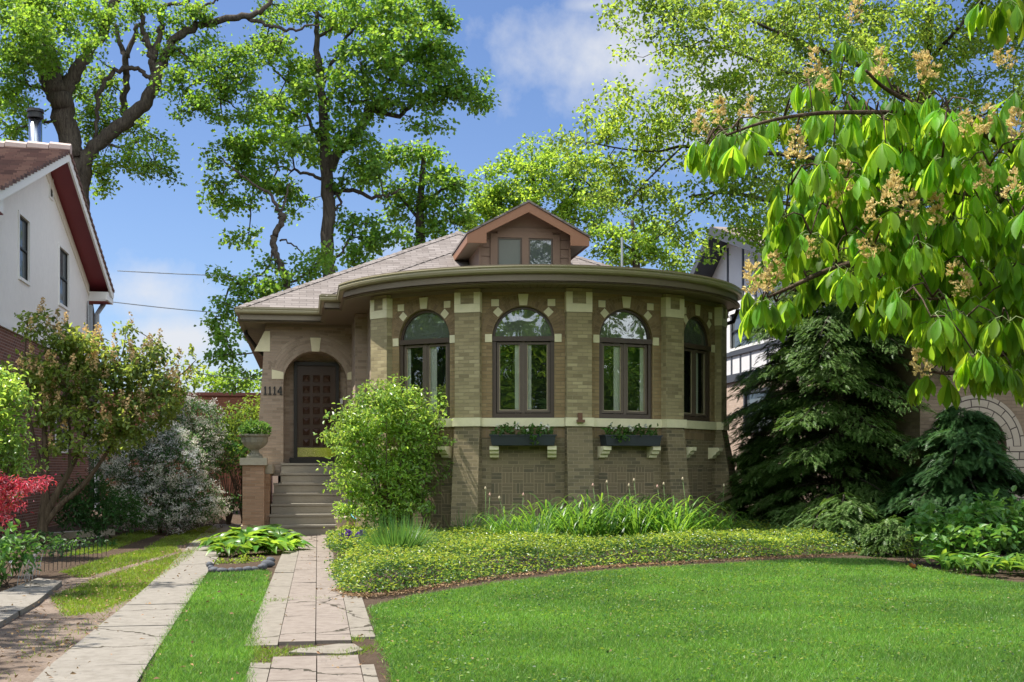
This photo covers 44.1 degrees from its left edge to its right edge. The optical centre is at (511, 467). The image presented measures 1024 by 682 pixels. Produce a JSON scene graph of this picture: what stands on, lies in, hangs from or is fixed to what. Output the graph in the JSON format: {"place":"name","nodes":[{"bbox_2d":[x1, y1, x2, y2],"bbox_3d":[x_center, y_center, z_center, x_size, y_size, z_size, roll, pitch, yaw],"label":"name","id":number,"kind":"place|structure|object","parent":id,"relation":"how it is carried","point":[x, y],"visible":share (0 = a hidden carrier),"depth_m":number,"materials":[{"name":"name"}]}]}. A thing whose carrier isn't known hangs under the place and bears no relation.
{"place":"outdoors","nodes":[
{"label":"outdoors","id":0,"kind":"place"},
{"bbox_2d":[0,535,196,681],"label":"bare dirt","id":1,"kind":"structure","parent":0,"point":[20,666],"depth_m":11.48,"materials":[{"name":"brown soil"}]},
{"bbox_2d":[0,604,122,681],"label":"weeds","id":2,"kind":"object","parent":1,"relation":"on","point":[38,637],"visible":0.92,"depth_m":11.25,"materials":[{"name":"green plant"}]},
{"bbox_2d":[288,644,362,655],"bbox_3d":[-1.480,1.524,10.416,0.545,0.072,0.564,0,0,11],"label":"stone","id":3,"kind":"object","parent":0,"point":[335,649],"visible":0.5,"depth_m":10.28,"materials":[{"name":"stone"}]},
{"bbox_2d":[0,476,1023,681],"bbox_3d":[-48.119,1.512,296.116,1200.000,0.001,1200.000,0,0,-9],"label":"ground","id":4,"kind":"structure","parent":0,"point":[53,573],"depth_m":19.29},
{"bbox_2d":[0,519,46,585],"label":"peony plant","id":5,"kind":"object","parent":4,"relation":"on","point":[6,541],"visible":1,"depth_m":15.98,"materials":[{"name":"green plant"}]},
{"bbox_2d":[0,361,50,552],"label":"bright shrub","id":6,"kind":"object","parent":4,"relation":"on","point":[10,445],"visible":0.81,"depth_m":20.91,"materials":[{"name":"green plant"}]},
{"bbox_2d":[0,469,56,532],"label":"japanese maple","id":7,"kind":"object","parent":4,"relation":"on","point":[6,483],"visible":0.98,"depth_m":17.42,"materials":[{"name":"red plant"}]},
{"bbox_2d":[17,550,43,584],"bbox_3d":[-6.412,1.318,16.863,0.153,0.365,1.844,0,0,-15],"label":"wire edging","id":8,"kind":"object","parent":4,"relation":"on","point":[30,567],"visible":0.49,"depth_m":16.68,"materials":[{"name":"grey metal"}]},
{"bbox_2d":[0,578,61,626],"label":"old driveway slab","id":9,"kind":"structure","parent":4,"relation":"on","point":[38,589],"depth_m":14.25,"materials":[{"name":"concrete"}]},
{"bbox_2d":[0,107,114,537],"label":"stucco house","id":10,"kind":"structure","parent":4,"relation":"on","point":[51,252],"depth_m":31.27,"materials":[{"name":"white paint"}]},
{"bbox_2d":[18,210,30,285],"bbox_3d":[-11.287,-5.049,29.199,0.105,1.566,1.196,0,0,-9],"label":"window","id":11,"kind":"structure","parent":10,"relation":"in","point":[24,223],"depth_m":29.43,"materials":[{"name":"grey glass"}]},
{"bbox_2d":[58,243,69,311],"bbox_3d":[-12.068,-5.092,34.002,0.105,1.634,1.484,0,0,-9],"label":"window","id":12,"kind":"structure","parent":10,"relation":"in","point":[63,254],"depth_m":34.27,"materials":[{"name":"grey glass"}]},
{"bbox_2d":[11,529,114,541],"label":"bed kerb","id":13,"kind":"structure","parent":4,"relation":"on","point":[68,534],"depth_m":27.05,"materials":[{"name":"stone"}]},
{"bbox_2d":[27,530,117,557],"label":"edge plants","id":14,"kind":"object","parent":4,"relation":"on","point":[57,538],"visible":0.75,"depth_m":23.02,"materials":[{"name":"green plant"}]},
{"bbox_2d":[44,535,106,571],"bbox_3d":[-6.809,1.318,19.805,0.125,0.365,3.259,0,0,-4],"label":"wire edging","id":15,"kind":"object","parent":4,"relation":"on","point":[66,558],"visible":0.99,"depth_m":19.48,"materials":[{"name":"black metal"}]},
{"bbox_2d":[50,473,148,541],"bbox_3d":[-8.299,0.812,25.409,2.052,1.416,1.914,0,0,-9],"label":"ferny shrub","id":16,"kind":"object","parent":4,"relation":"on","point":[82,513],"visible":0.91,"depth_m":25.31,"materials":[{"name":"green plant"}]},
{"bbox_2d":[1,297,209,544],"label":"lilac tree","id":17,"kind":"object","parent":4,"relation":"on","point":[123,416],"visible":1,"depth_m":24.37,"materials":[{"name":"green plant"}]},
{"bbox_2d":[49,525,219,616],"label":"grass","id":18,"kind":"structure","parent":4,"relation":"on","point":[89,586],"depth_m":18.27,"materials":[{"name":"green plant"}]},
{"bbox_2d":[33,524,241,681],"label":"driveway strip","id":19,"kind":"object","parent":4,"relation":"on","point":[127,648],"visible":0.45,"depth_m":11.43,"materials":[{"name":"concrete"}]},
{"bbox_2d":[82,391,231,526],"bbox_3d":[-8.694,-0.223,31.159,3.870,3.456,3.065,0,0,-30],"label":"spirea shrub","id":20,"kind":"object","parent":4,"relation":"on","point":[204,427],"visible":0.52,"depth_m":31.62,"materials":[{"name":"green plant"}]},
{"bbox_2d":[0,0,319,508],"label":"poplar tree","id":21,"kind":"object","parent":4,"relation":"on","point":[31,23],"visible":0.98,"depth_m":44.50,"materials":[{"name":"green plant"}]},
{"bbox_2d":[101,413,232,534],"bbox_3d":[-7.878,0.133,28.801,3.072,2.830,2.549,0,0,-9],"label":"spirea shrub","id":22,"kind":"object","parent":4,"relation":"on","point":[163,488],"visible":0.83,"depth_m":28.33,"materials":[{"name":"white plant"}]},
{"bbox_2d":[99,392,272,504],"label":"brick garage","id":23,"kind":"structure","parent":4,"relation":"on","point":[222,398],"depth_m":50.27,"materials":[{"name":"red brick"}]},
{"bbox_2d":[149,586,250,681],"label":"grass strip","id":24,"kind":"object","parent":4,"relation":"on","point":[200,660],"depth_m":9.60,"materials":[{"name":"green plant"}]},
{"bbox_2d":[135,568,273,681],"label":"grass","id":25,"kind":"structure","parent":24,"relation":"on","point":[216,620],"depth_m":11.31,"materials":[{"name":"green plant"}]},
{"bbox_2d":[195,532,239,548],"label":"hosta","id":26,"kind":"object","parent":4,"relation":"on","point":[206,541],"visible":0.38,"depth_m":22.60,"materials":[{"name":"green plant"}]},
{"bbox_2d":[194,491,241,526],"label":"foundation plants","id":27,"kind":"object","parent":4,"relation":"on","point":[234,504],"visible":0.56,"depth_m":31.15,"materials":[{"name":"green plant"}]},
{"bbox_2d":[189,364,261,392],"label":"linden tree","id":28,"kind":"object","parent":4,"relation":"on","point":[220,381],"visible":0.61,"depth_m":61.75,"materials":[{"name":"green plant"}]},
{"bbox_2d":[207,433,250,524],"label":"boxwood shrub","id":29,"kind":"object","parent":4,"relation":"on","point":[233,451],"visible":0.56,"depth_m":32.78,"materials":[{"name":"green plant"}]},
{"bbox_2d":[205,539,256,555],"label":"hosta","id":30,"kind":"object","parent":4,"relation":"on","point":[232,547],"visible":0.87,"depth_m":21.30,"materials":[{"name":"green plant"}]},
{"bbox_2d":[206,391,259,522],"bbox_3d":[-7.279,-0.310,33.942,2.124,3.632,2.680,0,0,-9],"label":"euonymus shrub","id":31,"kind":"object","parent":4,"relation":"on","point":[233,424],"visible":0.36,"depth_m":33.73,"materials":[{"name":"green plant"}]},
{"bbox_2d":[213,546,266,563],"bbox_3d":[-4.363,1.465,20.117,0.562,0.441,1.106,0,0,38],"label":"sedum patch","id":32,"kind":"object","parent":4,"relation":"on","point":[242,560],"visible":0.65,"depth_m":20.05,"materials":[{"name":"green plant"}]},
{"bbox_2d":[222,536,273,554],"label":"hosta","id":33,"kind":"object","parent":4,"relation":"on","point":[245,540],"visible":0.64,"depth_m":21.71,"materials":[{"name":"green plant"}]},
{"bbox_2d":[229,525,282,539],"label":"hosta","id":34,"kind":"object","parent":4,"relation":"on","point":[255,531],"visible":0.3,"depth_m":23.38,"materials":[{"name":"green plant"}]},
{"bbox_2d":[246,662,270,681],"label":"walkway","id":35,"kind":"structure","parent":4,"relation":"on","point":[262,670],"depth_m":9.25,"materials":[{"name":"concrete"}]},
{"bbox_2d":[194,157,338,394],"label":"maple tree","id":36,"kind":"object","parent":4,"relation":"on","point":[270,285],"visible":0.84,"depth_m":43.87,"materials":[{"name":"green plant"}]},
{"bbox_2d":[249,536,296,553],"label":"hosta","id":37,"kind":"object","parent":4,"relation":"on","point":[281,543],"visible":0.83,"depth_m":21.85,"materials":[{"name":"green plant"}]},
{"bbox_2d":[245,536,301,646],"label":"walkway","id":38,"kind":"structure","parent":4,"relation":"on","point":[271,627],"depth_m":13.90,"materials":[{"name":"concrete"}]},
{"bbox_2d":[262,527,306,539],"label":"hosta","id":39,"kind":"object","parent":4,"relation":"on","point":[283,533],"visible":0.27,"depth_m":23.79,"materials":[{"name":"green plant"}]},
{"bbox_2d":[267,656,315,681],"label":"walkway","id":40,"kind":"structure","parent":4,"relation":"on","point":[292,668],"depth_m":9.34,"materials":[{"name":"grey concrete"}]},
{"bbox_2d":[279,533,314,550],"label":"hosta","id":41,"kind":"object","parent":4,"relation":"on","point":[296,543],"visible":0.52,"depth_m":22.72,"materials":[{"name":"green plant"}]},
{"bbox_2d":[279,535,316,645],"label":"walkway","id":42,"kind":"structure","parent":4,"relation":"on","point":[299,626],"depth_m":13.81,"materials":[{"name":"grey concrete"}]},
{"bbox_2d":[241,595,380,662],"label":"weeds","id":43,"kind":"object","parent":4,"relation":"on","point":[262,655],"visible":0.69,"depth_m":10.31,"materials":[{"name":"green plant"}]},
{"bbox_2d":[316,534,350,643],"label":"walkway","id":44,"kind":"structure","parent":4,"relation":"on","point":[330,629],"depth_m":13.33,"materials":[{"name":"beige concrete"}]},
{"bbox_2d":[317,655,363,681],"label":"walkway","id":45,"kind":"structure","parent":4,"relation":"on","point":[348,669],"depth_m":9.38,"materials":[{"name":"grey concrete"}]},
{"bbox_2d":[191,0,501,276],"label":"maple tree","id":46,"kind":"object","parent":4,"relation":"on","point":[387,62],"visible":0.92,"depth_m":45.90,"materials":[{"name":"green plant"}]},
{"bbox_2d":[343,594,374,638],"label":"walkway","id":47,"kind":"structure","parent":4,"relation":"on","point":[359,621],"depth_m":12.56,"materials":[{"name":"concrete"}]},
{"bbox_2d":[361,664,378,681],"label":"walkway","id":48,"kind":"structure","parent":4,"relation":"on","point":[369,673],"depth_m":9.22,"materials":[{"name":"concrete"}]},
{"bbox_2d":[365,137,487,249],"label":"maple tree","id":49,"kind":"object","parent":4,"relation":"on","point":[432,200],"visible":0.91,"depth_m":51.75,"materials":[{"name":"green plant"}]},
{"bbox_2d":[0,539,860,681],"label":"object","id":50,"kind":"object","parent":4,"relation":"on","point":[367,595],"visible":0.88,"depth_m":15.49,"materials":[{"name":"brown plant"}]},
{"bbox_2d":[234,200,742,535],"bbox_3d":[-1.176,-2.537,33.518,11.754,8.274,21.585,0,0,-9],"label":"brick bungalow","id":51,"kind":"object","parent":4,"relation":"on","point":[524,314],"visible":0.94,"depth_m":24.45,"materials":[{"name":"brick"}]},
{"bbox_2d":[239,434,269,457],"bbox_3d":[-5.648,-0.469,27.753,0.682,0.515,0.665,0,0,-9],"label":"stone urn","id":52,"kind":"object","parent":51,"relation":"on","point":[254,443],"visible":0.99,"depth_m":27.57,"materials":[{"name":"grey stone"}]},
{"bbox_2d":[237,418,271,434],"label":"urn plant","id":53,"kind":"object","parent":52,"relation":"in","point":[245,427],"visible":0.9,"depth_m":27.61,"materials":[{"name":"green plant"}]},
{"bbox_2d":[290,362,340,462],"bbox_3d":[-4.694,-1.315,30.350,1.270,2.430,0.220,0,0,-9],"label":"front door","id":54,"kind":"structure","parent":51,"relation":"in","point":[316,384],"depth_m":30.39,"materials":[{"name":"brown wood"}]},
{"bbox_2d":[399,310,449,418],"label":"arched window","id":55,"kind":"structure","parent":51,"relation":"in","point":[427,332],"depth_m":24.43,"materials":[{"name":"glass"}]},
{"bbox_2d":[492,307,553,417],"bbox_3d":[0.227,-2.045,24.070,1.306,2.630,0.768,0,0,-9],"label":"arched window","id":56,"kind":"structure","parent":51,"relation":"in","point":[523,337],"depth_m":23.89,"materials":[{"name":"glass"}]},
{"bbox_2d":[489,421,556,444],"bbox_3d":[0.196,-0.640,23.547,1.281,0.465,0.423,0,0,4],"label":"window box","id":57,"kind":"object","parent":51,"relation":"on","point":[517,439],"depth_m":23.50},
{"bbox_2d":[599,309,651,418],"bbox_3d":[2.061,-2.045,24.442,1.326,2.630,0.851,0,0,-9],"label":"arched window","id":58,"kind":"structure","parent":51,"relation":"in","point":[625,342],"depth_m":24.36,"materials":[{"name":"glass"}]},
{"bbox_2d":[599,422,662,445],"bbox_3d":[2.267,-0.636,24.008,1.304,0.448,0.436,0,0,-32],"label":"window box","id":59,"kind":"object","parent":51,"relation":"on","point":[637,440],"depth_m":23.92,"materials":[{"name":"grey metal"}]},
{"bbox_2d":[684,317,710,421],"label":"arched window","id":60,"kind":"structure","parent":51,"relation":"in","point":[695,336],"depth_m":25.64,"materials":[{"name":"glass"}]},
{"bbox_2d":[447,131,624,239],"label":"linden tree","id":61,"kind":"object","parent":4,"relation":"on","point":[491,205],"visible":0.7,"depth_m":55.38,"materials":[{"name":"green plant"}]},
{"bbox_2d":[322,516,865,593],"bbox_3d":[2.359,1.249,20.777,10.874,0.574,10.821,0,0,-9],"label":"ground cover","id":62,"kind":"object","parent":4,"relation":"on","point":[462,544],"visible":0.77,"depth_m":19.32,"materials":[{"name":"green plant"}]},
{"bbox_2d":[576,191,691,272],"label":"linden tree","id":63,"kind":"object","parent":4,"relation":"on","point":[648,248],"visible":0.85,"depth_m":53.73,"materials":[{"name":"green plant"}]},
{"bbox_2d":[541,0,1023,306],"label":"birch tree","id":64,"kind":"object","parent":4,"relation":"on","point":[863,38],"visible":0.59,"depth_m":20.30,"materials":[{"name":"green plant"}]},
{"bbox_2d":[719,274,859,523],"bbox_3d":[5.895,-1.079,26.523,4.362,6.109,3.542,0,0,23],"label":"hemlock tree","id":65,"kind":"object","parent":4,"relation":"on","point":[772,386],"visible":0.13,"depth_m":25.94,"materials":[{"name":"green plant"}]},
{"bbox_2d":[713,152,971,539],"bbox_3d":[6.445,-2.186,24.820,5.489,8.302,5.066,0,0,-9],"label":"hemlock tree","id":66,"kind":"object","parent":4,"relation":"on","point":[836,390],"visible":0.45,"depth_m":24.37,"materials":[{"name":"green plant"}]},
{"bbox_2d":[684,0,1023,409],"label":"buckeye tree","id":67,"kind":"object","parent":4,"relation":"on","point":[931,149],"visible":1,"depth_m":5.11,"materials":[{"name":"green plant"}]},
{"bbox_2d":[690,226,1023,517],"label":"timbered house","id":68,"kind":"structure","parent":4,"relation":"on","point":[1006,412],"depth_m":25.22,"materials":[{"name":"paint"}]},
{"bbox_2d":[729,311,758,351],"bbox_3d":[7.103,-4.264,38.635,0.105,1.245,2.645,0,0,-9],"label":"window","id":69,"kind":"structure","parent":68,"relation":"in","point":[733,340],"depth_m":39.51,"materials":[{"name":"white paint"}]},
{"bbox_2d":[743,387,771,432],"bbox_3d":[7.301,-1.688,37.416,0.105,1.300,2.478,0,0,-9],"label":"window","id":70,"kind":"structure","parent":68,"relation":"in","point":[748,399],"depth_m":37.98,"materials":[{"name":"grey glass"}]},
{"bbox_2d":[867,548,959,572],"bbox_3d":[6.212,1.406,19.302,0.594,0.332,2.671,0,0,-9],"label":"clover patch","id":71,"kind":"object","parent":4,"relation":"on","point":[910,558],"visible":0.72,"depth_m":19.62,"materials":[{"name":"green plant"}]},
{"bbox_2d":[874,405,1023,555],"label":"hemlock tree","id":72,"kind":"object","parent":4,"relation":"on","point":[971,452],"visible":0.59,"depth_m":22.57,"materials":[{"name":"green plant"}]},
{"bbox_2d":[900,485,1023,563],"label":"hydrangea shrub","id":73,"kind":"object","parent":4,"relation":"on","point":[1002,525],"visible":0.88,"depth_m":18.99,"materials":[{"name":"green plant"}]},
{"bbox_2d":[943,557,983,574],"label":"edging plant","id":74,"kind":"object","parent":4,"relation":"on","point":[959,561],"visible":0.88,"depth_m":17.56,"materials":[{"name":"green plant"}]},
{"bbox_2d":[963,558,1004,576],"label":"edging plant","id":75,"kind":"object","parent":4,"relation":"on","point":[986,567],"visible":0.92,"depth_m":17.23,"materials":[{"name":"green plant"}]},
{"bbox_2d":[972,557,1007,575],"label":"edging plant","id":76,"kind":"object","parent":4,"relation":"on","point":[995,566],"visible":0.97,"depth_m":17.25,"materials":[{"name":"green plant"}]},
{"bbox_2d":[991,557,1020,574],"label":"edging plant","id":77,"kind":"object","parent":4,"relation":"on","point":[1006,563],"visible":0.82,"depth_m":17.57,"materials":[{"name":"green plant"}]},
{"bbox_2d":[0,0,1023,392],"label":"sky","id":78,"kind":"structure","parent":0,"point":[545,57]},
{"bbox_2d":[329,539,860,596],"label":"garden soil","id":79,"kind":"structure","parent":0,"point":[568,563],"depth_m":19.24,"materials":[{"name":"brown soil"}]},
{"bbox_2d":[327,526,366,552],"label":"iris plant","id":80,"kind":"object","parent":79,"relation":"on","point":[348,531],"visible":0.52,"depth_m":19.62,"materials":[{"name":"green plant"}]},
{"bbox_2d":[313,373,456,529],"bbox_3d":[-2.351,-0.146,23.588,2.706,3.206,1.781,0,0,-9],"label":"round shrub","id":81,"kind":"object","parent":79,"relation":"on","point":[361,424],"visible":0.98,"depth_m":23.39,"materials":[{"name":"green plant"}]},
{"bbox_2d":[352,509,453,550],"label":"daffodil clump","id":82,"kind":"object","parent":79,"relation":"on","point":[401,536],"visible":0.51,"depth_m":18.73,"materials":[{"name":"green plant"}]},
{"bbox_2d":[444,507,479,532],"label":"bulb foliage","id":83,"kind":"object","parent":79,"relation":"on","point":[463,521],"visible":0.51,"depth_m":23.04,"materials":[{"name":"green plant"}]},
{"bbox_2d":[470,506,528,533],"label":"daylily","id":84,"kind":"object","parent":79,"relation":"on","point":[499,521],"visible":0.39,"depth_m":22.13,"materials":[{"name":"green plant"}]},
{"bbox_2d":[484,507,565,532],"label":"daylily","id":85,"kind":"object","parent":79,"relation":"on","point":[520,523],"visible":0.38,"depth_m":21.89,"materials":[{"name":"green plant"}]},
{"bbox_2d":[472,500,591,533],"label":"daylily","id":86,"kind":"object","parent":79,"relation":"on","point":[533,516],"visible":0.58,"depth_m":21.73,"materials":[{"name":"green plant"}]},
{"bbox_2d":[482,493,595,529],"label":"daylily","id":87,"kind":"object","parent":79,"relation":"on","point":[545,504],"visible":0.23,"depth_m":22.30,"materials":[{"name":"green plant"}]},
{"bbox_2d":[515,509,567,541],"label":"bulb foliage","id":88,"kind":"object","parent":79,"relation":"on","point":[540,528],"visible":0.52,"depth_m":20.67,"materials":[{"name":"green plant"}]},
{"bbox_2d":[510,493,603,534],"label":"daylily","id":89,"kind":"object","parent":79,"relation":"on","point":[563,514],"visible":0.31,"depth_m":22.31,"materials":[{"name":"green plant"}]},
{"bbox_2d":[526,496,620,535],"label":"daylily","id":90,"kind":"object","parent":79,"relation":"on","point":[571,524],"visible":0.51,"depth_m":21.70,"materials":[{"name":"green plant"}]},
{"bbox_2d":[537,495,624,537],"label":"daylily","id":91,"kind":"object","parent":79,"relation":"on","point":[580,525],"visible":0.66,"depth_m":21.58,"materials":[{"name":"green plant"}]},
{"bbox_2d":[536,489,632,531],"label":"daylily","id":92,"kind":"object","parent":79,"relation":"on","point":[575,513],"visible":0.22,"depth_m":22.18,"materials":[{"name":"green plant"}]},
{"bbox_2d":[566,495,643,536],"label":"daylily","id":93,"kind":"object","parent":79,"relation":"on","point":[602,530],"visible":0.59,"depth_m":21.81,"materials":[{"name":"green plant"}]},
{"bbox_2d":[585,495,669,535],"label":"daylily","id":94,"kind":"object","parent":79,"relation":"on","point":[625,531],"visible":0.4,"depth_m":22.09,"materials":[{"name":"green plant"}]},
{"bbox_2d":[595,493,675,532],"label":"daylily","id":95,"kind":"object","parent":79,"relation":"on","point":[631,508],"visible":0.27,"depth_m":22.41,"materials":[{"name":"green plant"}]},
{"bbox_2d":[585,496,690,545],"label":"daylily","id":96,"kind":"object","parent":79,"relation":"on","point":[636,530],"visible":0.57,"depth_m":21.80,"materials":[{"name":"green plant"}]},
{"bbox_2d":[613,492,702,543],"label":"daylily","id":97,"kind":"object","parent":79,"relation":"on","point":[651,523],"visible":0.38,"depth_m":22.16,"materials":[{"name":"green plant"}]},
{"bbox_2d":[622,497,710,533],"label":"daylily","id":98,"kind":"object","parent":79,"relation":"on","point":[675,514],"visible":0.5,"depth_m":21.97,"materials":[{"name":"green plant"}]},
{"bbox_2d":[625,493,727,544],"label":"daylily","id":99,"kind":"object","parent":79,"relation":"on","point":[677,522],"visible":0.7,"depth_m":21.83,"materials":[{"name":"green plant"}]},
{"bbox_2d":[637,493,718,539],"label":"daylily","id":100,"kind":"object","parent":79,"relation":"on","point":[687,507],"visible":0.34,"depth_m":22.40,"materials":[{"name":"green plant"}]},
{"bbox_2d":[681,504,739,530],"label":"daylily","id":101,"kind":"object","parent":79,"relation":"on","point":[711,518],"visible":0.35,"depth_m":22.81,"materials":[{"name":"green plant"}]},
{"bbox_2d":[694,510,758,530],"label":"daylily","id":102,"kind":"object","parent":79,"relation":"on","point":[725,521],"visible":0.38,"depth_m":23.55,"materials":[{"name":"green plant"}]},
{"bbox_2d":[718,432,802,523],"bbox_3d":[5.056,0.532,25.968,2.455,2.542,2.097,0,0,17],"label":"yew shrub","id":103,"kind":"object","parent":79,"relation":"on","point":[755,493],"visible":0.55,"depth_m":25.64,"materials":[{"name":"green plant"}]},
{"bbox_2d":[783,492,892,552],"bbox_3d":[5.990,1.251,23.460,3.051,1.612,3.437,0,0,-35],"label":"yew shrub","id":104,"kind":"object","parent":79,"relation":"on","point":[850,512],"visible":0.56,"depth_m":22.74,"materials":[{"name":"green plant"}]},
{"bbox_2d":[855,515,931,557],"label":"yew shrub","id":105,"kind":"object","parent":79,"relation":"on","point":[880,539],"visible":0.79,"depth_m":21.36,"materials":[{"name":"green plant"}]},
{"bbox_2d":[367,556,1023,681],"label":"lawn","id":106,"kind":"structure","parent":0,"point":[687,655],"depth_m":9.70,"materials":[{"name":"green plant"}]},
{"bbox_2d":[925,551,963,573],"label":"edging plant","id":107,"kind":"object","parent":106,"relation":"on","point":[947,565],"visible":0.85,"depth_m":17.84,"materials":[{"name":"green plant"}]},
{"bbox_2d":[891,529,929,561],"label":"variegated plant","id":108,"kind":"object","parent":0,"point":[901,547],"visible":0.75,"depth_m":19.98,"materials":[{"name":"green plant"}]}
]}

